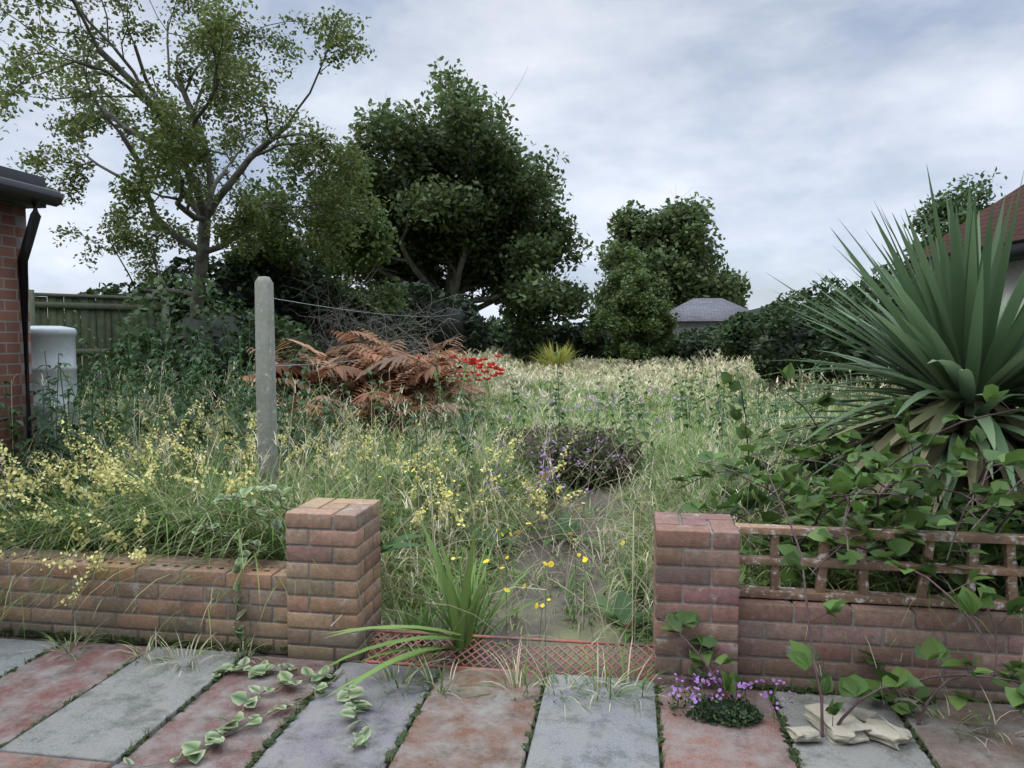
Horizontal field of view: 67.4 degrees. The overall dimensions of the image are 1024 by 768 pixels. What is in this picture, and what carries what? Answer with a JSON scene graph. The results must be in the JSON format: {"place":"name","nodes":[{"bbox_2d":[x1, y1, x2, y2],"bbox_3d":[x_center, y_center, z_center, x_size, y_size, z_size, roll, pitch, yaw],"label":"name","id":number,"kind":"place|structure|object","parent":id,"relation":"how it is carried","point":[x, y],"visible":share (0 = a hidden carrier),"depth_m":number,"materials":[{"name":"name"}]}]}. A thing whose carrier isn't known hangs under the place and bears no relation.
{"place":"outdoors","nodes":[
{"label":"outdoors","id":0,"kind":"place"},
{"bbox_2d":[35,438,98,467],"bbox_3d":[-3.790,0.688,6.330,0.500,0.450,0.500,1,4,9],"label":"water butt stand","id":1,"kind":"object","parent":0,"point":[42,445],"visible":0.03,"depth_m":6.06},
{"bbox_2d":[54,382,340,440],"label":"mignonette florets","id":2,"kind":"object","parent":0,"point":[231,431],"visible":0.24,"depth_m":6.65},
{"bbox_2d":[123,657,373,767],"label":"creeping plant","id":3,"kind":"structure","parent":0,"point":[238,698],"depth_m":2.94,"materials":[{"name":"plant"}]},
{"bbox_2d":[177,484,712,687],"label":"weeds","id":4,"kind":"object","parent":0,"point":[692,669],"depth_m":3.62,"materials":[{"name":"plant"}]},
{"bbox_2d":[412,354,505,381],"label":"red flowers","id":5,"kind":"object","parent":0,"point":[476,361],"visible":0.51,"depth_m":11.47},
{"bbox_2d":[372,435,561,559],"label":"yellow flowers","id":6,"kind":"object","parent":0,"point":[495,478],"visible":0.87,"depth_m":4.46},
{"bbox_2d":[83,365,893,420],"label":"grass","id":7,"kind":"structure","parent":0,"point":[576,393],"depth_m":12.62,"materials":[{"name":"plant"}]},
{"bbox_2d":[64,281,231,356],"bbox_3d":[-7.004,-1.081,14.832,2.950,2.017,2.979,1,4,9],"label":"understorey shrub","id":8,"kind":"object","parent":7,"relation":"on","point":[113,290],"visible":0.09,"depth_m":14.65,"materials":[{"name":"green plant"}]},
{"bbox_2d":[148,255,349,361],"bbox_3d":[-5.656,-1.590,16.712,4.274,2.540,3.780,-1,4,-13],"label":"understorey shrub","id":9,"kind":"object","parent":7,"relation":"on","point":[243,290],"visible":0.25,"depth_m":16.13,"materials":[{"name":"green plant"}]},
{"bbox_2d":[752,308,829,386],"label":"hedge shrub","id":10,"kind":"object","parent":7,"relation":"on","point":[787,345],"visible":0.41,"depth_m":13.66,"materials":[{"name":"green plant"}]},
{"bbox_2d":[0,373,1005,767],"bbox_3d":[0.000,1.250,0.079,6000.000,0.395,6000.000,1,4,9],"label":"ground","id":11,"kind":"structure","parent":0,"point":[564,629],"depth_m":4.04,"materials":[{"name":"soil"}]},
{"bbox_2d":[0,201,32,481],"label":"brick wall","id":12,"kind":"structure","parent":11,"relation":"on","point":[10,360],"depth_m":5.42,"materials":[{"name":"brick"}]},
{"bbox_2d":[0,166,62,473],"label":"gutter fascia","id":13,"kind":"structure","parent":12,"relation":"attached to","point":[27,190],"depth_m":5.44,"materials":[{"name":"black plastic"}]},
{"bbox_2d":[15,205,34,469],"bbox_3d":[-5.991,-0.065,5.968,5.000,2.480,0.100,1,4,9],"label":"outbuilding end","id":14,"kind":"object","parent":11,"relation":"on","point":[20,221],"visible":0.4,"depth_m":5.54,"materials":[{"name":"brick"}]},
{"bbox_2d":[30,326,78,442],"bbox_3d":[-3.790,-0.005,6.286,0.420,0.938,0.420,1,4,9],"label":"water butt","id":15,"kind":"object","parent":11,"relation":"on","point":[53,341],"visible":0.49,"depth_m":6.13,"materials":[{"name":"plastic"}]},
{"bbox_2d":[17,624,110,659],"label":"grass tuft","id":16,"kind":"object","parent":11,"relation":"on","point":[70,643],"visible":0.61,"depth_m":3.51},
{"bbox_2d":[0,415,167,604],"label":"yellow wildflowers","id":17,"kind":"object","parent":11,"relation":"on","point":[23,480],"visible":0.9,"depth_m":3.99,"materials":[{"name":"yellow plant"}]},
{"bbox_2d":[0,339,170,510],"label":"tall weeds","id":18,"kind":"object","parent":11,"relation":"on","point":[89,419],"visible":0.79,"depth_m":5.01,"materials":[{"name":"green plant"}]},
{"bbox_2d":[0,415,177,605],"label":"wildflower stems","id":19,"kind":"object","parent":11,"relation":"on","point":[30,494],"visible":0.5,"depth_m":4.24,"materials":[{"name":"green plant"}]},
{"bbox_2d":[29,290,169,409],"bbox_3d":[-7.119,-0.227,10.130,0.140,2.080,5.130,3,5,43],"label":"fence panel","id":20,"kind":"object","parent":11,"relation":"on","point":[91,308],"visible":0.27,"depth_m":11.18,"materials":[{"name":"wood"}]},
{"bbox_2d":[104,627,190,673],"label":"grass tuft","id":21,"kind":"object","parent":11,"relation":"on","point":[137,651],"visible":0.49,"depth_m":3.44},
{"bbox_2d":[32,307,298,453],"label":"tall weeds","id":22,"kind":"object","parent":11,"relation":"on","point":[172,382],"visible":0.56,"depth_m":6.80,"materials":[{"name":"green plant"}]},
{"bbox_2d":[138,632,217,677],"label":"grass tuft","id":23,"kind":"object","parent":11,"relation":"on","point":[199,652],"visible":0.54,"depth_m":3.38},
{"bbox_2d":[0,498,381,662],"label":"garden wall","id":24,"kind":"structure","parent":11,"relation":"on","point":[338,540],"depth_m":3.54,"materials":[{"name":"brick"}]},
{"bbox_2d":[6,557,285,571],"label":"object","id":25,"kind":"object","parent":24,"relation":"on","point":[151,564],"visible":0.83,"depth_m":3.62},
{"bbox_2d":[54,390,328,447],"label":"weeds","id":26,"kind":"object","parent":11,"relation":"on","point":[203,426],"visible":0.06,"depth_m":6.43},
{"bbox_2d":[0,0,390,316],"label":"hawthorn tree","id":27,"kind":"object","parent":11,"relation":"on","point":[191,153],"depth_m":13.20,"materials":[{"name":"plant"}]},
{"bbox_2d":[200,632,271,662],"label":"grass tuft","id":28,"kind":"object","parent":11,"relation":"on","point":[244,651],"visible":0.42,"depth_m":3.47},
{"bbox_2d":[143,337,341,484],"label":"tall weeds","id":29,"kind":"object","parent":11,"relation":"on","point":[200,435],"visible":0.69,"depth_m":5.96,"materials":[{"name":"green plant"}]},
{"bbox_2d":[54,397,438,554],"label":"wildflower stems","id":30,"kind":"object","parent":11,"relation":"on","point":[237,465],"visible":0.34,"depth_m":4.93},
{"bbox_2d":[52,396,439,527],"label":"yellow wildflowers","id":31,"kind":"object","parent":30,"relation":"attached to","point":[230,486],"visible":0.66,"depth_m":5.04,"materials":[{"name":"plant"}]},
{"bbox_2d":[255,276,278,488],"bbox_3d":[-1.602,0.073,5.006,0.104,1.535,0.104,1,4,9],"label":"concrete fence post","id":32,"kind":"object","parent":11,"relation":"on","point":[266,407],"visible":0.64,"depth_m":4.96,"materials":[{"name":"concrete"}]},
{"bbox_2d":[274,298,457,365],"bbox_3d":[-1.376,-0.820,10.987,0.005,0.747,12.058,0,4,2],"label":"fence wire","id":33,"kind":"object","parent":32,"relation":"attached to","point":[356,311],"visible":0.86,"depth_m":6.90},
{"bbox_2d":[81,315,516,341],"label":"hedge","id":34,"kind":"object","parent":11,"relation":"on","point":[497,326],"visible":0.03,"depth_m":60.45,"materials":[{"name":"green plant"}]},
{"bbox_2d":[209,114,408,358],"bbox_3d":[-4.879,-3.224,17.052,4.491,6.603,4.308,-2,4,-26],"label":"tree","id":35,"kind":"object","parent":11,"relation":"on","point":[372,244],"depth_m":16.33,"materials":[{"name":"plant"}]},
{"bbox_2d":[29,437,652,640],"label":"weeds","id":36,"kind":"object","parent":11,"relation":"on","point":[623,599],"visible":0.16,"depth_m":4.19,"materials":[{"name":"green plant"}]},
{"bbox_2d":[299,283,417,356],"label":"bare branches","id":37,"kind":"object","parent":11,"relation":"on","point":[402,317],"visible":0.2,"depth_m":18.11,"materials":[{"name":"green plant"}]},
{"bbox_2d":[327,329,408,362],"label":"frond","id":38,"kind":"object","parent":11,"relation":"on","point":[352,338],"visible":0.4,"depth_m":11.85,"materials":[{"name":"brown plant"}]},
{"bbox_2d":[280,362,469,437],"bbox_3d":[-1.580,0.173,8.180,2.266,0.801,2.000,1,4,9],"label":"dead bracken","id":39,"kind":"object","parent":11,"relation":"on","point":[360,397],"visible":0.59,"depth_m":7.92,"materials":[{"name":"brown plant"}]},
{"bbox_2d":[282,254,481,364],"bbox_3d":[-3.173,-0.771,16.739,4.405,4.100,4.902,-3,5,-38],"label":"brush pile","id":40,"kind":"object","parent":11,"relation":"on","point":[361,337],"visible":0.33,"depth_m":16.23,"materials":[{"name":"brown plant"}]},
{"bbox_2d":[350,642,451,710],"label":"grass tuft","id":41,"kind":"object","parent":11,"relation":"on","point":[390,674],"visible":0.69,"depth_m":3.18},
{"bbox_2d":[378,582,446,645],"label":"grass tuft","id":42,"kind":"object","parent":11,"relation":"on","point":[424,618],"visible":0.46,"depth_m":3.65,"materials":[{"name":"green plant"}]},
{"bbox_2d":[376,280,493,357],"bbox_3d":[-2.499,-1.683,21.100,3.850,2.269,2.846,-2,4,-26],"label":"understorey shrub","id":43,"kind":"object","parent":11,"relation":"on","point":[419,291],"visible":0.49,"depth_m":20.34,"materials":[{"name":"green plant"}]},
{"bbox_2d":[383,642,499,711],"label":"grass tuft","id":44,"kind":"object","parent":11,"relation":"on","point":[431,679],"visible":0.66,"depth_m":3.15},
{"bbox_2d":[305,56,597,363],"bbox_3d":[-2.334,-6.038,27.697,10.958,11.695,8.971,1,4,9],"label":"oak tree","id":45,"kind":"object","parent":11,"relation":"on","point":[450,214],"depth_m":26.16,"materials":[{"name":"plant"}]},
{"bbox_2d":[412,516,492,664],"bbox_3d":[-0.260,0.914,3.394,0.387,0.670,0.322,1,4,9],"label":"montbretia","id":46,"kind":"object","parent":11,"relation":"on","point":[464,628],"visible":0.86,"depth_m":3.36,"materials":[{"name":"green plant"}]},
{"bbox_2d":[317,351,611,494],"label":"tall weeds","id":47,"kind":"object","parent":11,"relation":"on","point":[464,432],"visible":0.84,"depth_m":6.78,"materials":[{"name":"green plant"}]},
{"bbox_2d":[378,440,563,582],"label":"yellow hawkbit stems","id":48,"kind":"object","parent":11,"relation":"on","point":[448,514],"visible":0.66,"depth_m":4.54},
{"bbox_2d":[397,543,553,651],"bbox_3d":[-0.188,0.993,3.593,0.768,0.486,0.669,1,4,9],"label":"montbretia","id":49,"kind":"object","parent":11,"relation":"on","point":[480,625],"visible":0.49,"depth_m":3.58,"materials":[{"name":"green plant"}]},
{"bbox_2d":[398,425,579,565],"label":"wildflower stems","id":50,"kind":"object","parent":11,"relation":"on","point":[491,499],"visible":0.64,"depth_m":4.86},
{"bbox_2d":[370,423,584,532],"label":"yellow wildflowers","id":51,"kind":"object","parent":50,"relation":"attached to","point":[533,500],"visible":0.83,"depth_m":4.91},
{"bbox_2d":[0,358,1000,641],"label":"grass seed stalks","id":52,"kind":"object","parent":11,"relation":"on","point":[480,462],"depth_m":5.50,"materials":[{"name":"plant"}]},
{"bbox_2d":[365,629,653,680],"bbox_3d":[0.001,1.177,3.314,1.295,0.116,0.194,1,4,9],"label":"lattice edging","id":53,"kind":"object","parent":11,"relation":"on","point":[464,666],"visible":0.73,"depth_m":3.31,"materials":[{"name":"plastic"}]},
{"bbox_2d":[0,638,1023,767],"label":"paving slabs","id":54,"kind":"structure","parent":11,"relation":"on","point":[103,724],"depth_m":2.82,"materials":[{"name":"stone"}]},
{"bbox_2d":[318,625,462,698],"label":"long plant leaves","id":55,"kind":"object","parent":54,"relation":"on","point":[406,656],"visible":1,"depth_m":3.22,"materials":[{"name":"plant"}]},
{"bbox_2d":[457,631,558,698],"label":"grass tuft","id":56,"kind":"object","parent":54,"relation":"on","point":[515,678],"visible":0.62,"depth_m":3.13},
{"bbox_2d":[0,626,1023,767],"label":"paving joint weeds","id":57,"kind":"object","parent":54,"relation":"on","point":[424,695],"visible":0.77,"depth_m":3.00,"materials":[{"name":"green plant"}]},
{"bbox_2d":[0,628,1023,767],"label":"paving joints","id":58,"kind":"object","parent":54,"relation":"on","point":[525,745],"visible":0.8,"depth_m":2.92,"materials":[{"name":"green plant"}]},
{"bbox_2d":[507,640,617,713],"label":"grass tuft","id":59,"kind":"object","parent":54,"relation":"on","point":[560,692],"visible":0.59,"depth_m":3.08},
{"bbox_2d":[551,637,656,712],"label":"grass tuft","id":60,"kind":"object","parent":54,"relation":"on","point":[598,686],"visible":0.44,"depth_m":3.07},
{"bbox_2d":[575,635,684,719],"bbox_3d":[0.458,1.234,3.068,0.523,0.410,0.536,1,4,9],"label":"grass tuft","id":61,"kind":"object","parent":54,"relation":"on","point":[644,680],"visible":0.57,"depth_m":3.12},
{"bbox_2d":[667,689,763,728],"bbox_3d":[0.765,1.226,2.891,0.356,0.137,0.223,1,4,9],"label":"thyme cushion","id":62,"kind":"object","parent":54,"relation":"on","point":[731,711],"visible":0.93,"depth_m":2.85,"materials":[{"name":"green plant"}]},
{"bbox_2d":[662,673,785,721],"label":"purple flowers","id":63,"kind":"object","parent":62,"relation":"on","point":[720,698],"visible":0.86,"depth_m":2.88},
{"bbox_2d":[657,670,795,709],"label":"purple flowers","id":64,"kind":"object","parent":62,"relation":"on","point":[743,685],"visible":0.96,"depth_m":2.88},
{"bbox_2d":[785,726,821,741],"bbox_3d":[1.029,1.234,2.701,0.109,0.040,0.084,5,0,-14],"label":"stone","id":65,"kind":"object","parent":54,"relation":"on","point":[804,734],"visible":1,"depth_m":2.67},
{"bbox_2d":[804,703,871,744],"bbox_3d":[1.168,1.222,2.764,0.145,0.059,0.225,-8,10,-13],"label":"broken stone","id":66,"kind":"object","parent":54,"relation":"on","point":[850,728],"visible":0.81,"depth_m":2.72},
{"bbox_2d":[657,450,1022,737],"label":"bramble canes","id":67,"kind":"object","parent":54,"relation":"on","point":[849,710],"visible":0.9,"depth_m":2.79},
{"bbox_2d":[660,444,1023,714],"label":"vine leaves","id":68,"kind":"object","parent":54,"relation":"on","point":[853,685],"visible":0.94,"depth_m":2.80,"materials":[{"name":"plant"}]},
{"bbox_2d":[846,706,875,722],"bbox_3d":[1.288,1.226,2.842,0.097,0.041,0.080,4,10,37],"label":"stone","id":69,"kind":"object","parent":54,"relation":"on","point":[861,714],"visible":0.54,"depth_m":2.83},
{"bbox_2d":[863,714,911,750],"bbox_3d":[1.313,1.212,2.700,0.122,0.084,0.161,0,2,-45],"label":"stone","id":70,"kind":"object","parent":54,"relation":"on","point":[885,732],"visible":0.88,"depth_m":2.67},
{"bbox_2d":[891,689,1002,750],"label":"grass tuft","id":71,"kind":"object","parent":54,"relation":"on","point":[937,713],"visible":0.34,"depth_m":2.83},
{"bbox_2d":[949,687,1023,745],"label":"grass tuft","id":72,"kind":"object","parent":54,"relation":"on","point":[989,717],"visible":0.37,"depth_m":2.80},
{"bbox_2d":[0,398,1023,707],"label":"grass","id":73,"kind":"structure","parent":11,"relation":"on","point":[396,574],"depth_m":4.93,"materials":[{"name":"plant"}]},
{"bbox_2d":[493,423,582,459],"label":"flowers","id":74,"kind":"object","parent":11,"relation":"on","point":[531,431],"visible":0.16,"depth_m":7.17,"materials":[{"name":"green plant"}]},
{"bbox_2d":[465,325,627,360],"bbox_3d":[2.031,-1.725,34.003,9.386,1.873,2.233,0,4,0],"label":"hedge end","id":75,"kind":"object","parent":11,"relation":"on","point":[498,339],"visible":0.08,"depth_m":33.35,"materials":[{"name":"green plant"}]},
{"bbox_2d":[78,385,1018,459],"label":"grass","id":76,"kind":"structure","parent":11,"relation":"on","point":[698,428],"depth_m":8.93,"materials":[{"name":"plant"}]},
{"bbox_2d":[102,272,321,412],"bbox_3d":[-3.675,-0.505,9.572,2.618,1.735,2.085,-2,4,-25],"label":"boundary shrub","id":77,"kind":"object","parent":76,"relation":"on","point":[187,324],"visible":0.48,"depth_m":9.08,"materials":[{"name":"green plant"}]},
{"bbox_2d":[233,336,488,421],"bbox_3d":[-1.745,-0.080,9.651,2.882,1.054,3.637,0,4,-5],"label":"dead bracken","id":78,"kind":"object","parent":76,"relation":"on","point":[351,369],"visible":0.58,"depth_m":8.83,"materials":[{"name":"brown plant"}]},
{"bbox_2d":[526,342,579,369],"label":"golden phormium clump","id":79,"kind":"object","parent":11,"relation":"on","point":[562,357],"visible":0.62,"depth_m":23.76,"materials":[{"name":"yellow plant"}]},
{"bbox_2d":[209,402,897,672],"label":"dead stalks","id":80,"kind":"object","parent":11,"relation":"on","point":[573,518],"visible":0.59,"depth_m":4.21,"materials":[{"name":"beige plant"}]},
{"bbox_2d":[486,499,622,667],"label":"grass stalks","id":81,"kind":"object","parent":11,"relation":"on","point":[545,585],"visible":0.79,"depth_m":3.78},
{"bbox_2d":[483,496,624,607],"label":"yellow flowers","id":82,"kind":"object","parent":81,"relation":"attached to","point":[585,559],"visible":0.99,"depth_m":3.73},
{"bbox_2d":[469,418,643,538],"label":"purple flower stems","id":83,"kind":"object","parent":11,"relation":"on","point":[542,486],"visible":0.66,"depth_m":5.08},
{"bbox_2d":[540,319,608,356],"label":"hedge shrub","id":84,"kind":"object","parent":11,"relation":"on","point":[570,333],"visible":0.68,"depth_m":30.37,"materials":[{"name":"green plant"}]},
{"bbox_2d":[512,423,643,488],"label":"lavender bush","id":85,"kind":"object","parent":11,"relation":"on","point":[581,446],"visible":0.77,"depth_m":5.91,"materials":[{"name":"brown plant"}]},
{"bbox_2d":[277,344,905,415],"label":"grass seed stalks","id":86,"kind":"object","parent":11,"relation":"on","point":[511,363],"depth_m":16.86,"materials":[{"name":"plant"}]},
{"bbox_2d":[518,392,678,434],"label":"purple wildflowers","id":87,"kind":"object","parent":11,"relation":"on","point":[590,411],"visible":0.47,"depth_m":8.87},
{"bbox_2d":[501,358,752,385],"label":"grass","id":88,"kind":"structure","parent":11,"relation":"on","point":[587,376],"depth_m":20.08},
{"bbox_2d":[668,322,722,355],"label":"hedge shrub","id":89,"kind":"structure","parent":88,"relation":"on","point":[682,335],"depth_m":29.35,"materials":[{"name":"green plant"}]},
{"bbox_2d":[578,244,683,366],"bbox_3d":[3.801,-2.471,24.979,3.422,4.124,3.352,3,5,43],"label":"tree","id":90,"kind":"object","parent":11,"relation":"on","point":[640,306],"depth_m":24.29,"materials":[{"name":"plant"}]},
{"bbox_2d":[647,334,677,360],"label":"hedge shrub","id":91,"kind":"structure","parent":11,"relation":"on","point":[666,352],"depth_m":29.41,"materials":[{"name":"green plant"}]},
{"bbox_2d":[590,189,752,309],"bbox_3d":[7.991,-5.560,39.898,8.800,8.422,8.423,1,4,9],"label":"tree","id":92,"kind":"object","parent":11,"relation":"on","point":[685,271],"depth_m":37.69,"materials":[{"name":"plant"}]},
{"bbox_2d":[672,322,721,358],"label":"shed walls","id":93,"kind":"structure","parent":11,"relation":"on","point":[689,325],"depth_m":31.54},
{"bbox_2d":[670,298,748,321],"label":"shed roof","id":94,"kind":"structure","parent":93,"relation":"on","point":[707,310],"depth_m":31.95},
{"bbox_2d":[602,358,828,462],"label":"tall weeds","id":95,"kind":"object","parent":11,"relation":"on","point":[680,409],"visible":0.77,"depth_m":7.77,"materials":[{"name":"green plant"}]},
{"bbox_2d":[678,322,752,364],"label":"hedge","id":96,"kind":"object","parent":11,"relation":"on","point":[706,338],"visible":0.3,"depth_m":25.01,"materials":[{"name":"green plant"}]},
{"bbox_2d":[718,302,779,358],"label":"hedge shrub","id":97,"kind":"object","parent":11,"relation":"on","point":[736,326],"visible":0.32,"depth_m":21.34,"materials":[{"name":"green plant"}]},
{"bbox_2d":[652,512,1023,707],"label":"garden wall","id":98,"kind":"structure","parent":11,"relation":"on","point":[696,564],"depth_m":3.07,"materials":[{"name":"brick"}]},
{"bbox_2d":[733,523,1023,610],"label":"trellis","id":99,"kind":"object","parent":98,"relation":"on","point":[1009,571],"visible":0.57,"depth_m":3.08,"materials":[{"name":"brown wood"}]},
{"bbox_2d":[749,263,934,398],"bbox_3d":[6.512,-0.929,15.474,2.317,2.610,9.318,1,4,9],"label":"hedge","id":100,"kind":"object","parent":11,"relation":"on","point":[837,346],"visible":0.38,"depth_m":12.02,"materials":[{"name":"green plant"}]},
{"bbox_2d":[669,362,1023,706],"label":"bramble thicket","id":101,"kind":"object","parent":11,"relation":"on","point":[901,547],"depth_m":3.55,"materials":[{"name":"plant"}]},
{"bbox_2d":[678,382,1023,697],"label":"bramble thicket canes","id":102,"kind":"object","parent":11,"relation":"on","point":[898,574],"visible":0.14,"depth_m":3.62,"materials":[{"name":"green plant"}]},
{"bbox_2d":[747,167,1023,583],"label":"cordyline","id":103,"kind":"object","parent":11,"relation":"on","point":[956,345],"visible":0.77,"depth_m":3.87,"materials":[{"name":"plant"}]},
{"bbox_2d":[776,384,1023,614],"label":"bramble leaves","id":104,"kind":"object","parent":11,"relation":"on","point":[842,482],"visible":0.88,"depth_m":2.95,"materials":[{"name":"plant"}]},
{"bbox_2d":[803,399,1023,653],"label":"bramble canes","id":105,"kind":"object","parent":11,"relation":"on","point":[880,495],"visible":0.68,"depth_m":2.95,"materials":[{"name":"plant"}]},
{"bbox_2d":[897,166,1007,282],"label":"tree","id":106,"kind":"object","parent":11,"relation":"on","point":[959,202],"depth_m":47.09,"materials":[{"name":"plant"}]},
{"bbox_2d":[1001,260,1023,310],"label":"bungalow walls","id":107,"kind":"structure","parent":11,"relation":"on","point":[1015,269],"depth_m":10.46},
{"bbox_2d":[904,184,1023,262],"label":"house roof","id":108,"kind":"structure","parent":107,"relation":"on","point":[1018,234],"depth_m":11.07,"materials":[{"name":"tile"}]},
{"bbox_2d":[906,242,1023,273],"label":"bungalow fascia","id":109,"kind":"structure","parent":108,"relation":"attached to","point":[1017,252],"depth_m":9.87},
{"bbox_2d":[0,0,1023,325],"label":"sky","id":110,"kind":"structure","parent":0,"point":[794,117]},
{"bbox_2d":[461,416,651,497],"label":"purple flowers","id":111,"kind":"object","parent":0,"point":[541,472],"visible":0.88,"depth_m":5.11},
{"bbox_2d":[497,384,684,425],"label":"purple wildflowers","id":112,"kind":"object","parent":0,"point":[640,400],"visible":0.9,"depth_m":8.54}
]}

